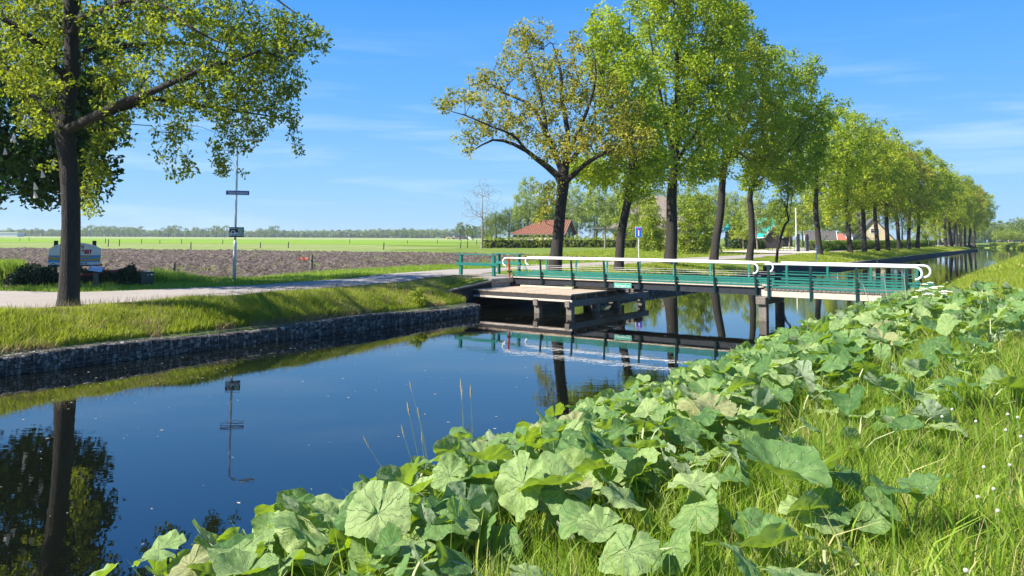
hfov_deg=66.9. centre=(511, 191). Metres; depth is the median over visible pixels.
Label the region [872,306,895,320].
butterbur plant
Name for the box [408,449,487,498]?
butterbur plant
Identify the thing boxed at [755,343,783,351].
butterbur plant
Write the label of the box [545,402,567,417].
butterbur plant
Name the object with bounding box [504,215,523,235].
dark tree
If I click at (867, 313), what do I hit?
butterbur plant
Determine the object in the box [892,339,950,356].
butterbur plant
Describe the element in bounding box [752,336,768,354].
butterbur plant
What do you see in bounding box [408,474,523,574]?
butterbur plant
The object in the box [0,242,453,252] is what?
mown meadow
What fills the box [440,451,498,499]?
butterbur plant
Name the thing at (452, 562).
butterbur plant
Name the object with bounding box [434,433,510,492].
butterbur plant
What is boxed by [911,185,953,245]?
oak tree
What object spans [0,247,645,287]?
ploughed field
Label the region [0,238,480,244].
meadow
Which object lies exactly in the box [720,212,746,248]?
conifer
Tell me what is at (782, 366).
butterbur plant
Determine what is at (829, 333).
butterbur plant
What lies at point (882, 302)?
butterbur plant
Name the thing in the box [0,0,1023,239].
sky
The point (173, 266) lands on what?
fence post
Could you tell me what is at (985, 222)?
oak tree
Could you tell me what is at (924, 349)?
butterbur plant
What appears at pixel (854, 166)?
oak tree
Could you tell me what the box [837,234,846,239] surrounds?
red roofed shed
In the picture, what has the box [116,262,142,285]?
spreading shrub
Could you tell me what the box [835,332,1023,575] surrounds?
grass
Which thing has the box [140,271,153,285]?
utility cabinet
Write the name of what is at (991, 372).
butterbur plant
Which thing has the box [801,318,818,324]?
butterbur plant
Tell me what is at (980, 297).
butterbur plant
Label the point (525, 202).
garden tree
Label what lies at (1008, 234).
young tree
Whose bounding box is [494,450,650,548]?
butterbur plant
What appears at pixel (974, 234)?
oak tree
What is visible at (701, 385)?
butterbur plant
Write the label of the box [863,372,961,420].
butterbur plant
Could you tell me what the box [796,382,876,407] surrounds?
butterbur plant
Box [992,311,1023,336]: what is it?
butterbur plant
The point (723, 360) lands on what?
butterbur plant
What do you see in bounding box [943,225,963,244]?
oak tree
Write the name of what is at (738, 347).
butterbur plant
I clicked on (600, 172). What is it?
oak tree
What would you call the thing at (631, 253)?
grass
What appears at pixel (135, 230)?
field tree
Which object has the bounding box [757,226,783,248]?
garden house
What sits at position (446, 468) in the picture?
butterbur plant
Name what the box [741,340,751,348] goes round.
butterbur plant
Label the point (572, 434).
butterbur plant
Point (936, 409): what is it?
butterbur plant
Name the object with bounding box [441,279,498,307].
wing wall
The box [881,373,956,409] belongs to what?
butterbur plant
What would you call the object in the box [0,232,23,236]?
warehouse
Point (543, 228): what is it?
tiled shed
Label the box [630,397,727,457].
butterbur plant
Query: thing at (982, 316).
butterbur plant
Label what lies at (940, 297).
butterbur plant
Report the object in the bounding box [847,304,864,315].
butterbur plant
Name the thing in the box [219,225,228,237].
field tree
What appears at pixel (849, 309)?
butterbur plant
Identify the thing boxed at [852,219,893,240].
gabled house
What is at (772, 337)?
butterbur plant
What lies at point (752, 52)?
oak tree
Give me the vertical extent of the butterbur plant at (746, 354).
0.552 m
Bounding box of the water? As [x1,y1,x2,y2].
[0,244,1023,575]
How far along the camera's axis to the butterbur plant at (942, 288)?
21.02 m
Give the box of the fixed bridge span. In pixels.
[761,262,934,303]
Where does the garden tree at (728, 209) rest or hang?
on the ground at (476, 248)
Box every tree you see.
[0,0,165,286]
[0,0,334,306]
[19,228,28,234]
[33,228,41,236]
[47,229,56,236]
[81,224,97,236]
[81,228,90,235]
[95,225,109,236]
[104,225,114,236]
[112,226,124,236]
[120,226,129,236]
[130,227,140,236]
[137,226,145,234]
[165,226,172,236]
[169,225,179,236]
[182,228,191,234]
[192,226,200,236]
[198,228,204,234]
[203,228,210,236]
[209,225,220,235]
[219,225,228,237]
[254,228,263,237]
[265,226,275,235]
[270,225,280,234]
[408,229,414,235]
[430,229,438,236]
[431,16,659,272]
[455,222,465,239]
[461,177,501,247]
[463,225,471,239]
[467,226,478,237]
[476,220,493,236]
[483,211,509,236]
[490,217,504,238]
[497,206,523,238]
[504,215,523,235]
[510,207,533,231]
[511,176,551,224]
[533,181,568,219]
[565,184,588,229]
[565,206,591,238]
[569,0,678,270]
[577,192,607,236]
[579,203,609,236]
[580,178,623,248]
[599,181,623,230]
[612,185,661,248]
[620,0,753,265]
[645,185,666,196]
[661,183,687,209]
[677,190,700,208]
[684,191,716,236]
[686,2,797,259]
[697,192,734,232]
[703,184,732,227]
[723,191,747,227]
[728,42,837,260]
[728,210,755,248]
[732,201,761,215]
[739,190,775,250]
[761,199,789,217]
[764,89,884,254]
[765,196,794,232]
[766,171,805,262]
[769,202,807,248]
[788,189,820,245]
[800,200,834,230]
[802,111,903,252]
[818,112,919,251]
[818,193,845,232]
[835,208,859,236]
[838,199,869,235]
[845,130,924,250]
[849,136,936,249]
[852,141,940,249]
[865,206,899,227]
[888,140,955,248]
[889,211,916,239]
[898,149,964,248]
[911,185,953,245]
[911,226,928,240]
[920,170,975,246]
[920,219,943,244]
[921,168,982,246]
[921,224,938,246]
[928,224,945,239]
[939,180,983,245]
[939,181,988,246]
[941,181,990,246]
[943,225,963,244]
[952,226,966,244]
[957,222,988,243]
[958,180,996,246]
[971,192,998,246]
[972,230,986,242]
[982,227,996,242]
[991,229,1002,240]
[996,225,1005,241]
[996,230,1006,240]
[998,229,1010,241]
[1005,223,1023,242]
[1006,217,1023,241]
[1006,229,1014,239]
[1009,229,1017,239]
[1012,229,1022,241]
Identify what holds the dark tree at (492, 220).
on the ground at (476, 248)
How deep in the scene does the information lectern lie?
26.83 m
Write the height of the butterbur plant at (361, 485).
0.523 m
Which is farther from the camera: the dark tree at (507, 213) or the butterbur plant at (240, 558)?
the dark tree at (507, 213)
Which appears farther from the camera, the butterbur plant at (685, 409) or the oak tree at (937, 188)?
the oak tree at (937, 188)
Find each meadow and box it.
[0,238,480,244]
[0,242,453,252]
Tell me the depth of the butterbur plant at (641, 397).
7.96 m
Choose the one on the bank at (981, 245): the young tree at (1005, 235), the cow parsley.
the young tree at (1005, 235)
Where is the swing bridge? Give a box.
[502,256,775,295]
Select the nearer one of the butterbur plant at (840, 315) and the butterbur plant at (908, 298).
the butterbur plant at (840, 315)
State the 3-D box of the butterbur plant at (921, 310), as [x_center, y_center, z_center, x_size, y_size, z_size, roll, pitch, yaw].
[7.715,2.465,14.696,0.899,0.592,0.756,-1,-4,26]
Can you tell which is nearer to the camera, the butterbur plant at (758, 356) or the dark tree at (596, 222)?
the butterbur plant at (758, 356)
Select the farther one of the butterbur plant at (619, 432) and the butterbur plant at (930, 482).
the butterbur plant at (619, 432)
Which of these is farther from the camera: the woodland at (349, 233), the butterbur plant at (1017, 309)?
the woodland at (349, 233)
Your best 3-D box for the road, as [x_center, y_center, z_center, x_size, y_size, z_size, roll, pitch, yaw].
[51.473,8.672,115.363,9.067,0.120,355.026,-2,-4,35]
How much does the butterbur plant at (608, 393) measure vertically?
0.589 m
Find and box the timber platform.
[473,285,648,315]
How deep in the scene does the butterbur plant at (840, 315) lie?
15.68 m
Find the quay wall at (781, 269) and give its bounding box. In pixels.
[763,261,816,275]
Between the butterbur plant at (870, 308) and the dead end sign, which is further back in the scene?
the dead end sign
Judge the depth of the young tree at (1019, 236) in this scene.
279.17 m
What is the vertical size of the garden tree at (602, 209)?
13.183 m
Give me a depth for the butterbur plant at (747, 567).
3.48 m
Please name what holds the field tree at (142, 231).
on the field at (444, 239)
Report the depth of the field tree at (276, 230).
1039.11 m
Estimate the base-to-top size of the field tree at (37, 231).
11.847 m
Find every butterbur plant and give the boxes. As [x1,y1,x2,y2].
[90,563,117,575]
[131,529,253,575]
[145,549,203,575]
[192,519,269,575]
[207,534,341,575]
[251,492,328,559]
[254,488,328,552]
[267,493,400,575]
[315,493,342,548]
[334,480,480,575]
[338,481,427,509]
[339,521,471,575]
[353,476,376,489]
[359,473,425,540]
[376,453,502,547]
[388,539,440,575]
[406,455,433,489]
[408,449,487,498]
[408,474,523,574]
[414,464,461,507]
[433,426,508,480]
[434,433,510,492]
[435,539,552,575]
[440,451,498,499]
[458,439,593,522]
[478,426,526,457]
[483,428,567,483]
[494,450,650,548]
[511,419,572,456]
[516,417,554,430]
[525,421,609,454]
[536,409,609,443]
[538,410,600,425]
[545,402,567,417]
[558,499,691,575]
[562,416,614,443]
[565,405,576,410]
[569,402,617,421]
[572,425,666,510]
[576,397,599,409]
[581,400,660,452]
[593,388,652,405]
[595,383,638,417]
[604,401,649,441]
[609,415,679,482]
[611,387,699,443]
[614,436,720,507]
[623,374,680,394]
[624,392,661,419]
[628,380,663,404]
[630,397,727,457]
[634,381,663,392]
[647,374,679,389]
[650,384,677,404]
[654,386,676,403]
[660,373,709,403]
[662,389,722,423]
[665,470,763,550]
[666,409,778,462]
[668,366,694,378]
[675,384,780,438]
[677,432,746,470]
[681,359,716,373]
[687,359,710,376]
[688,374,764,415]
[689,362,744,387]
[690,358,744,392]
[704,540,822,575]
[709,358,744,369]
[716,442,749,505]
[717,373,774,413]
[723,349,749,362]
[725,351,753,363]
[725,416,820,444]
[729,344,757,353]
[732,513,887,575]
[733,347,773,359]
[735,351,770,365]
[736,354,780,378]
[738,360,815,401]
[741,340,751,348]
[742,437,845,536]
[750,355,818,400]
[752,334,780,348]
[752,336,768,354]
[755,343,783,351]
[762,329,800,344]
[763,340,813,365]
[764,327,812,340]
[765,351,825,375]
[766,357,821,396]
[770,344,802,363]
[770,381,841,415]
[777,326,806,335]
[778,485,900,541]
[779,432,862,491]
[786,322,825,345]
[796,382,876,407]
[797,352,866,385]
[798,319,819,328]
[798,321,809,331]
[798,339,832,352]
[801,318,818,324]
[804,346,870,383]
[809,329,863,353]
[813,320,867,337]
[814,336,866,360]
[816,330,848,344]
[817,384,901,432]
[820,316,840,328]
[820,327,838,333]
[823,360,879,393]
[830,408,922,459]
[836,311,890,319]
[837,315,870,333]
[841,314,889,342]
[844,303,876,310]
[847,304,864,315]
[848,354,902,375]
[860,311,911,331]
[862,327,899,357]
[863,321,910,341]
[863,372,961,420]
[864,297,880,304]
[864,298,889,307]
[864,305,876,311]
[865,343,898,367]
[867,328,914,354]
[869,311,920,335]
[870,399,968,437]
[870,472,954,537]
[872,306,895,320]
[873,306,900,320]
[875,304,905,311]
[879,294,906,301]
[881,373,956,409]
[882,297,915,312]
[888,295,913,313]
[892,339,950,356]
[893,357,933,386]
[897,290,932,297]
[897,306,934,324]
[898,298,916,315]
[900,296,938,319]
[904,287,917,295]
[910,313,967,336]
[911,286,939,298]
[914,289,938,298]
[918,313,957,336]
[919,342,979,375]
[921,292,948,298]
[921,301,943,317]
[922,295,947,306]
[922,350,971,379]
[924,336,995,364]
[926,287,949,293]
[927,303,960,318]
[928,295,951,303]
[929,313,984,324]
[936,296,973,314]
[936,315,970,343]
[939,285,968,295]
[942,365,1023,412]
[943,306,980,318]
[948,291,977,308]
[950,289,973,309]
[952,293,997,313]
[955,310,986,330]
[957,325,998,354]
[959,315,1019,334]
[968,307,1006,345]
[970,292,990,308]
[973,280,991,300]
[976,281,996,292]
[980,290,994,309]
[984,315,1021,332]
[986,281,1022,307]
[989,300,1023,319]
[992,289,1023,308]
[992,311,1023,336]
[993,297,1023,315]
[998,297,1023,316]
[1000,298,1023,317]
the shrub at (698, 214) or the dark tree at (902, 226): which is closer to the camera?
the shrub at (698, 214)
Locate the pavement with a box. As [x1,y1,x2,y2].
[452,273,512,276]
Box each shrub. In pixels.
[0,261,58,286]
[80,265,92,284]
[98,269,116,284]
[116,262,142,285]
[626,231,636,247]
[635,195,665,251]
[677,182,715,253]
[686,214,723,252]
[821,235,831,251]
[881,234,898,250]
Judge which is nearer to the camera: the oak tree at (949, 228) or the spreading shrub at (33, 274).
the spreading shrub at (33, 274)
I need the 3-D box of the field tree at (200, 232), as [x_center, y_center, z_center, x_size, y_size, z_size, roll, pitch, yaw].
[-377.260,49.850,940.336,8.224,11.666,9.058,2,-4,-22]
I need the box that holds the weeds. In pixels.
[0,250,542,273]
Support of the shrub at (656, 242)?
on the ground at (476, 248)
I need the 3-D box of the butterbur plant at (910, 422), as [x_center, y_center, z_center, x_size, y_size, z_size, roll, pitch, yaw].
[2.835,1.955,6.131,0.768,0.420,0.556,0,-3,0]
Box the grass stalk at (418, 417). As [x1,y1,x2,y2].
[410,383,425,455]
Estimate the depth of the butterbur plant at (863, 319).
13.32 m
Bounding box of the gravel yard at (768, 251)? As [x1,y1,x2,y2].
[719,247,815,252]
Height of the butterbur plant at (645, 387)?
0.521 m
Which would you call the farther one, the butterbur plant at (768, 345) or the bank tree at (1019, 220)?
the bank tree at (1019, 220)
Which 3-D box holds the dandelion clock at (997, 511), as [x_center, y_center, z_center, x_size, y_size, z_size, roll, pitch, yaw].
[2.725,1.907,4.342,0.023,0.259,0.023,0,-3,0]
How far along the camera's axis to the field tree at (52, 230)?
926.01 m
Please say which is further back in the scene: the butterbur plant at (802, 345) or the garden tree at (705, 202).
the garden tree at (705, 202)
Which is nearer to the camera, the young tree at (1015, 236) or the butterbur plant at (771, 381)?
the butterbur plant at (771, 381)
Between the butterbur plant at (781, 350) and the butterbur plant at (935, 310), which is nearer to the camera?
the butterbur plant at (781, 350)
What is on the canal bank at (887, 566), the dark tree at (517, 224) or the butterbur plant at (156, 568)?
the butterbur plant at (156, 568)
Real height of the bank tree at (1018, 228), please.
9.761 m
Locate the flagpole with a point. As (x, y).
(795, 223)
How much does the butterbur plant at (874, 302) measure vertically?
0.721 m
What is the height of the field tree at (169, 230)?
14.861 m
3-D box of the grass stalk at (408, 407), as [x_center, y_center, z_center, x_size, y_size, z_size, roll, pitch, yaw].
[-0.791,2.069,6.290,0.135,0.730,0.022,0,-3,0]
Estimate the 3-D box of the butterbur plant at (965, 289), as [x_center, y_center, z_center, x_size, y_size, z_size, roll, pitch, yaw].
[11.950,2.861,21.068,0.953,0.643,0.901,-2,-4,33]
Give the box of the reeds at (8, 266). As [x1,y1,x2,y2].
[0,258,28,284]
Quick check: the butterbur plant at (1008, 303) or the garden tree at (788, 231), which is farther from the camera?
the garden tree at (788, 231)
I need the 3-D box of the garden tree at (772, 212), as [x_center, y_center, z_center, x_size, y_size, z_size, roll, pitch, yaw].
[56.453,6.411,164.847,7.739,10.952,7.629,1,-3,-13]
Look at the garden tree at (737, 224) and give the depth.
113.75 m
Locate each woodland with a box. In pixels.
[0,228,488,237]
[942,220,1023,241]
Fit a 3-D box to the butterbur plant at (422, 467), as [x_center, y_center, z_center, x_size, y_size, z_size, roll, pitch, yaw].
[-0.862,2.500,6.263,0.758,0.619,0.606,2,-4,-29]
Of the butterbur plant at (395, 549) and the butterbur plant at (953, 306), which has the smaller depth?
the butterbur plant at (395, 549)
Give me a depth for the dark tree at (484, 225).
184.67 m
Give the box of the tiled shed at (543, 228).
[510,220,575,239]
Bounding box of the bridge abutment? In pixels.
[465,276,555,305]
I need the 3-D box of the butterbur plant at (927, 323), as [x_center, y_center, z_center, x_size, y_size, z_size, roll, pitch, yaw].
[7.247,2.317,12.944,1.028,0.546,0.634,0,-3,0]
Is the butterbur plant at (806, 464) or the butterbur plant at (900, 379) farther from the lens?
the butterbur plant at (900, 379)
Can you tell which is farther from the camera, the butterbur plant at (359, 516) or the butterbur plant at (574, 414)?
the butterbur plant at (574, 414)
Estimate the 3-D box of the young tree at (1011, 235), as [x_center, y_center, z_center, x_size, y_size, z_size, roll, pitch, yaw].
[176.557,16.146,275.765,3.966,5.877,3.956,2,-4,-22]
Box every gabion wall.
[0,303,479,376]
[626,271,766,292]
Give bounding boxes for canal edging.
[816,249,977,270]
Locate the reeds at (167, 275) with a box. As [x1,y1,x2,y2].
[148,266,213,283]
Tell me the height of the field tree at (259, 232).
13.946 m
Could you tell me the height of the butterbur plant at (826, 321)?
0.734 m
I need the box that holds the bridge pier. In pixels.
[756,296,784,320]
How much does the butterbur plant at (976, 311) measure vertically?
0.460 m
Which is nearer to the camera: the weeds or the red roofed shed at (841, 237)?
the weeds
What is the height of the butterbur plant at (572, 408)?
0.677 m
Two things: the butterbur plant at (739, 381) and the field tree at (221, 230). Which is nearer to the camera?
the butterbur plant at (739, 381)
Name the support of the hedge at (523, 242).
on the ground at (476, 248)
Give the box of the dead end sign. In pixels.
[635,227,641,261]
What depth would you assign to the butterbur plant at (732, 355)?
12.35 m
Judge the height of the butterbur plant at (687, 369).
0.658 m
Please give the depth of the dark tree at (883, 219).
237.88 m
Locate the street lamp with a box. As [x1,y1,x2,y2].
[226,138,262,279]
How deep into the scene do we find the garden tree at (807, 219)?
169.41 m
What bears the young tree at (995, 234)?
on the bank at (981, 245)
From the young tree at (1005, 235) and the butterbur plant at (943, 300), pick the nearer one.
the butterbur plant at (943, 300)
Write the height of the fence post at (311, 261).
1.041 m
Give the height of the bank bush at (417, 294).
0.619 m
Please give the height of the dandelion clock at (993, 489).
0.260 m
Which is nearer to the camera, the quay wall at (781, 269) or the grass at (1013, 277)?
the grass at (1013, 277)
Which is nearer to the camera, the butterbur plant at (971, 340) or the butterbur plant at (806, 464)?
the butterbur plant at (806, 464)
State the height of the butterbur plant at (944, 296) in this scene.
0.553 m
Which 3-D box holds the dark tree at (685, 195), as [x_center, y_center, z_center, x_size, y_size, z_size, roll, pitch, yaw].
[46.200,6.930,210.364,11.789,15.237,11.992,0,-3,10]
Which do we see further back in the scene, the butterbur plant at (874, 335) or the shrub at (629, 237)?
the shrub at (629, 237)
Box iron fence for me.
[767,241,796,251]
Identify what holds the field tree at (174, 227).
on the field at (444, 239)
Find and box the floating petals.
[22,320,657,544]
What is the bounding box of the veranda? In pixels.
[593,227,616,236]
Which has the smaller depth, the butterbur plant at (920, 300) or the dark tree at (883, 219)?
the butterbur plant at (920, 300)
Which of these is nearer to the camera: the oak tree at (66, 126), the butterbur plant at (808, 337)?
the butterbur plant at (808, 337)
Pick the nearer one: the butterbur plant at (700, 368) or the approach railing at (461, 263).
the butterbur plant at (700, 368)
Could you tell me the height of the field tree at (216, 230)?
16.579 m
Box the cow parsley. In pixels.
[913,288,932,297]
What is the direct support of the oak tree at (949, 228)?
on the ground at (476, 248)
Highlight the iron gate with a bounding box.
[796,234,808,251]
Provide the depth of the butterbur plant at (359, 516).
4.34 m
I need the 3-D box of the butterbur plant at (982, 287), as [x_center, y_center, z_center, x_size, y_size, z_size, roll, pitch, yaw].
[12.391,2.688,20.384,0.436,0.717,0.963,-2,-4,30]
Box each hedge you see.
[483,232,551,247]
[563,233,616,247]
[613,230,659,239]
[625,234,659,247]
[726,237,765,248]
[805,239,935,250]
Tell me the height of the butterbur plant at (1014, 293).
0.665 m
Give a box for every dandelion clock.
[976,495,979,532]
[982,465,985,495]
[992,487,995,519]
[995,509,999,554]
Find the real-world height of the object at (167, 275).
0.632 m
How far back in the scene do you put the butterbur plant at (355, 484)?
6.88 m
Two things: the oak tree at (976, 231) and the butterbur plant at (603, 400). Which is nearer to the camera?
the butterbur plant at (603, 400)
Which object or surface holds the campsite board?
on the ground at (476, 248)
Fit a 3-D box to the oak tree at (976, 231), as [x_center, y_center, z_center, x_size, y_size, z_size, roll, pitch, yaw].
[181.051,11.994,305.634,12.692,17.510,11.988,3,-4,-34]
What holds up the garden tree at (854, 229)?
on the ground at (476, 248)
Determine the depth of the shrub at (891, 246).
117.65 m
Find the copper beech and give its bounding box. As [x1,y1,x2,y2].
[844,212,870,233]
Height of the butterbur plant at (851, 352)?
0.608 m
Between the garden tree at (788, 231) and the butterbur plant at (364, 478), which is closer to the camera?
the butterbur plant at (364, 478)
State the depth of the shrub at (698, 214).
85.51 m
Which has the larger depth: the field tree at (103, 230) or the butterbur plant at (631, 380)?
the field tree at (103, 230)
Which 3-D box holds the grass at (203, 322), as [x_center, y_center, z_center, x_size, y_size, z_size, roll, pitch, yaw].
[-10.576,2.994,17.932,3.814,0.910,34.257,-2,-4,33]
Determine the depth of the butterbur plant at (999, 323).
13.33 m
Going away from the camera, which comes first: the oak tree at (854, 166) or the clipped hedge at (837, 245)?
the oak tree at (854, 166)
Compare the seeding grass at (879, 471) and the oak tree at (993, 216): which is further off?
the oak tree at (993, 216)
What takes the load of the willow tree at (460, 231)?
on the field at (444, 239)
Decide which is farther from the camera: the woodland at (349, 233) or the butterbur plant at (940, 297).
the woodland at (349, 233)
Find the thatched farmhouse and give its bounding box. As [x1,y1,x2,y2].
[608,196,693,246]
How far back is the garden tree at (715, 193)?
169.55 m
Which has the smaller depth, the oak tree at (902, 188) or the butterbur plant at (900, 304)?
the butterbur plant at (900, 304)
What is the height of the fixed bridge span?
1.246 m
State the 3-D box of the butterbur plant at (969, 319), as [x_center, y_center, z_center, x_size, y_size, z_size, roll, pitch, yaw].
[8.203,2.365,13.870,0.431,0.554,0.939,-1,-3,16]
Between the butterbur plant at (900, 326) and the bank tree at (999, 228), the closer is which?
the butterbur plant at (900, 326)
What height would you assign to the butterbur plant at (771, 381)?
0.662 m
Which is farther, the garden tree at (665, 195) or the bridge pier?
the garden tree at (665, 195)
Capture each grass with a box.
[0,260,582,291]
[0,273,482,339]
[0,277,488,351]
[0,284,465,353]
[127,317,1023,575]
[469,247,836,262]
[488,316,1023,575]
[501,254,838,278]
[793,245,969,262]
[803,308,1023,408]
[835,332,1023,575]
[913,267,1023,316]
[949,253,1023,283]
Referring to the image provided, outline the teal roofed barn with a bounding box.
[723,218,793,245]
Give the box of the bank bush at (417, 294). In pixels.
[407,288,428,304]
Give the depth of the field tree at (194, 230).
1036.42 m
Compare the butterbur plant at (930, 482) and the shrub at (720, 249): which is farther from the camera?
the shrub at (720, 249)
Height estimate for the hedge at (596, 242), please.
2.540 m
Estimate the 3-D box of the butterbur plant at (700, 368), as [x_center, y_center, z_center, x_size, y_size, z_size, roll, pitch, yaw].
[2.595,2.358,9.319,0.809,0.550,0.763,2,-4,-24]
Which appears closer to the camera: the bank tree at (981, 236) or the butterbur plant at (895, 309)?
the butterbur plant at (895, 309)
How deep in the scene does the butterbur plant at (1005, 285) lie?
19.44 m
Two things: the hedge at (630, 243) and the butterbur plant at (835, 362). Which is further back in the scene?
the hedge at (630, 243)
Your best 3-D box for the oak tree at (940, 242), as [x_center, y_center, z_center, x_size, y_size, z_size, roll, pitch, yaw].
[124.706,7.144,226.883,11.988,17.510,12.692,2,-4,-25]
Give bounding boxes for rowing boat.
[58,269,119,283]
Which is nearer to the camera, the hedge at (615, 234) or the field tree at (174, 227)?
the hedge at (615, 234)
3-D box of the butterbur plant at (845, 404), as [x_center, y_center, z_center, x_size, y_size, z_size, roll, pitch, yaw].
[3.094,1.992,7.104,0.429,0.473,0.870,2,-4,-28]
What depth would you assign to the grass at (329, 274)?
30.80 m
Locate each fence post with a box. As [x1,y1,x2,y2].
[172,262,175,271]
[310,254,312,268]
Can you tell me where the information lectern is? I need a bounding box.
[87,265,104,286]
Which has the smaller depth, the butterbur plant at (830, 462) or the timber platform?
the butterbur plant at (830, 462)
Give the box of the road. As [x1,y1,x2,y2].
[0,244,972,308]
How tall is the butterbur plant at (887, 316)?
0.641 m
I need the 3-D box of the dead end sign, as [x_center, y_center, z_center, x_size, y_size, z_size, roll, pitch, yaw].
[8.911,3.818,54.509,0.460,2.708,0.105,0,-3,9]
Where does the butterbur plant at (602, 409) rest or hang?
on the canal bank at (887, 566)
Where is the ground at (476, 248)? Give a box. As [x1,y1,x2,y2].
[0,236,991,355]
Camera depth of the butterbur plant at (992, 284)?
21.91 m
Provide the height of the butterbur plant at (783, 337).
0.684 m
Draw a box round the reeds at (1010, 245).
[989,242,1023,247]
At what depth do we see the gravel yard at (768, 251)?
97.37 m
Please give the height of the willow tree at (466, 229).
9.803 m
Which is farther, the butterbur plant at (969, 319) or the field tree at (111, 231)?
the field tree at (111, 231)
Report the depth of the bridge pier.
26.43 m
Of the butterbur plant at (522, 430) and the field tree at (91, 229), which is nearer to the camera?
the butterbur plant at (522, 430)
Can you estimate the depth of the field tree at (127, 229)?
981.45 m
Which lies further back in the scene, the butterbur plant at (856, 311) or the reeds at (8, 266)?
the reeds at (8, 266)
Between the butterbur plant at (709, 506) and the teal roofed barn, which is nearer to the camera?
the butterbur plant at (709, 506)
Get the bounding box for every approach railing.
[455,254,497,276]
[495,253,527,273]
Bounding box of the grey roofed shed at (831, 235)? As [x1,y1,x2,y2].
[803,231,837,248]
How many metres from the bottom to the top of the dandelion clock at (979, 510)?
0.262 m
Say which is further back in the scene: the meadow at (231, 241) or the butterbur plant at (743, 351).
the meadow at (231, 241)
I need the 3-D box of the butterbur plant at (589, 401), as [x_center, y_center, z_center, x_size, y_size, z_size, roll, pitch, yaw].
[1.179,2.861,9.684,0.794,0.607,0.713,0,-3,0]
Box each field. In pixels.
[0,236,586,240]
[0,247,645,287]
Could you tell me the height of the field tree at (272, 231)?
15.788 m
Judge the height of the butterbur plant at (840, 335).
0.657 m
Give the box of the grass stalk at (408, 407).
[407,402,419,472]
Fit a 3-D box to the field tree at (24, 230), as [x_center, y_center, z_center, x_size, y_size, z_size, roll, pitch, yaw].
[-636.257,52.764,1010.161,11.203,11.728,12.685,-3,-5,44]
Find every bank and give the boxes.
[667,366,1023,575]
[968,242,1023,248]
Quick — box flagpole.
[795,208,796,235]
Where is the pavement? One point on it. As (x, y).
(478, 274)
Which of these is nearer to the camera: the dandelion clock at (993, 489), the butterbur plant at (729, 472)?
the dandelion clock at (993, 489)
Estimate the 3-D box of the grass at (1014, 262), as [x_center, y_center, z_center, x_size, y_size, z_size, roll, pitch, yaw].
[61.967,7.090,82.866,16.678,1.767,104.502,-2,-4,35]
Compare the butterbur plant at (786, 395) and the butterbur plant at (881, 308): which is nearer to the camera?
the butterbur plant at (786, 395)
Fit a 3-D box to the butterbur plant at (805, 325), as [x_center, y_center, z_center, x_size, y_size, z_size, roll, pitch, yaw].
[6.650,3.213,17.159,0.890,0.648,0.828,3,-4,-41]
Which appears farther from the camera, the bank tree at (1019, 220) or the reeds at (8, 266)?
the bank tree at (1019, 220)
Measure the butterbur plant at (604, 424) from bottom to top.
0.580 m
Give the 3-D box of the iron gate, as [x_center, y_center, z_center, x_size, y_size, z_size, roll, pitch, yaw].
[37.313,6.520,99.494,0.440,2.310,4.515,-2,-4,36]
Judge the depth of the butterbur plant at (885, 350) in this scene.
10.16 m
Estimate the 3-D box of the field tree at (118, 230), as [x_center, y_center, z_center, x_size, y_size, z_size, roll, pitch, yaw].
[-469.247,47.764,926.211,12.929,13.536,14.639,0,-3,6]
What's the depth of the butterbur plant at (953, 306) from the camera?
16.24 m
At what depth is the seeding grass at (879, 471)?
5.21 m
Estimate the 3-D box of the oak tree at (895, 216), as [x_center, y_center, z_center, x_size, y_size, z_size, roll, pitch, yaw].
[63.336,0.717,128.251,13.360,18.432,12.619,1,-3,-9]
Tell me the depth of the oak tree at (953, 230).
250.62 m
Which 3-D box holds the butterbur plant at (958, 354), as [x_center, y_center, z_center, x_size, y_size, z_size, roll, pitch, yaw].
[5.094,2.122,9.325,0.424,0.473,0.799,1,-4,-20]
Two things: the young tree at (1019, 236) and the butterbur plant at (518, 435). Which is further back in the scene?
the young tree at (1019, 236)
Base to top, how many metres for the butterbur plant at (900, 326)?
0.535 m
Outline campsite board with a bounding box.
[48,241,101,266]
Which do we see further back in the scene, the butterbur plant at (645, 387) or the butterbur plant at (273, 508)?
the butterbur plant at (645, 387)
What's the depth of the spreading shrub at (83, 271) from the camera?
28.57 m
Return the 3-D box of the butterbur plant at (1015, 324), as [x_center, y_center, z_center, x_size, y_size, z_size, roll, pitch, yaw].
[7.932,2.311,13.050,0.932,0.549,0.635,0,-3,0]
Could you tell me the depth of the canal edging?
100.64 m
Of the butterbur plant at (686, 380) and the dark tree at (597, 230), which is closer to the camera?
the butterbur plant at (686, 380)
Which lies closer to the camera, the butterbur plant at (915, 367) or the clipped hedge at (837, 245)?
the butterbur plant at (915, 367)
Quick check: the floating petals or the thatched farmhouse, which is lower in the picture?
the floating petals
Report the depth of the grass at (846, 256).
100.26 m
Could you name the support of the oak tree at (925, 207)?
on the ground at (476, 248)

